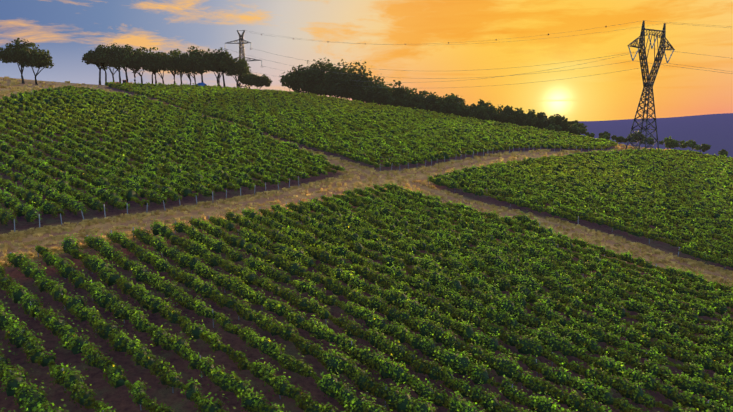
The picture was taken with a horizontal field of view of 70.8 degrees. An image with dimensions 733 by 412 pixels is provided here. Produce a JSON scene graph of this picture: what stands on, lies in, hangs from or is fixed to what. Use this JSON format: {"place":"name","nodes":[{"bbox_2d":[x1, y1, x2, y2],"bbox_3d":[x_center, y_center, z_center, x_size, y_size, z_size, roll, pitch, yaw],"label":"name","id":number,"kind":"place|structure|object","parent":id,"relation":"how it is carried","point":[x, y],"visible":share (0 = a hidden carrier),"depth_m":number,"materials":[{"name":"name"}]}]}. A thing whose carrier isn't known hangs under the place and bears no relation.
{"place":"outdoors","nodes":[
{"label":"outdoors","id":0,"kind":"place"},
{"bbox_2d":[0,77,732,411],"bbox_3d":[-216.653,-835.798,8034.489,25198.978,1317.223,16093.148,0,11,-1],"label":"ground","id":1,"kind":"structure","parent":0,"point":[715,131],"depth_m":56.26,"materials":[{"name":"brown soil"}]},
{"bbox_2d":[224,30,261,88],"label":"pylon","id":2,"kind":"object","parent":1,"relation":"on","point":[240,40],"visible":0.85,"depth_m":252.30,"materials":[{"name":"grey metal"}]},
{"bbox_2d":[231,21,731,87],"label":"power cables","id":3,"kind":"object","parent":2,"relation":"attached to","point":[503,68],"visible":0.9,"depth_m":195.70,"materials":[{"name":"black metal"}]},
{"bbox_2d":[0,38,727,156],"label":"tree","id":4,"kind":"object","parent":1,"relation":"on","point":[330,82],"depth_m":224.04,"materials":[{"name":"green plant"}]},
{"bbox_2d":[0,86,727,411],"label":"vineyard posts","id":5,"kind":"object","parent":1,"relation":"on","point":[301,223],"visible":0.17,"depth_m":74.11,"materials":[{"name":"brown wood"}]},
{"bbox_2d":[0,80,732,411],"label":"vine","id":6,"kind":"object","parent":1,"relation":"on","point":[54,368],"depth_m":67.89,"materials":[{"name":"green plant"}]},
{"bbox_2d":[0,76,732,289],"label":"dry grass tufts","id":7,"kind":"object","parent":1,"relation":"on","point":[39,232],"visible":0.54,"depth_m":86.47,"materials":[{"name":"beige plant"}]},
{"bbox_2d":[625,20,674,149],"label":"pylon","id":8,"kind":"object","parent":1,"relation":"on","point":[649,78],"visible":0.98,"depth_m":175.81,"materials":[{"name":"grey metal"}]},
{"bbox_2d":[628,35,673,62],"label":"insulators","id":9,"kind":"object","parent":8,"relation":"attached to","point":[651,48],"visible":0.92,"depth_m":173.43,"materials":[{"name":"grey"}]},
{"bbox_2d":[0,0,732,120],"label":"sky","id":10,"kind":"structure","parent":0,"point":[69,29],"materials":[{"name":"orange"}]}
]}

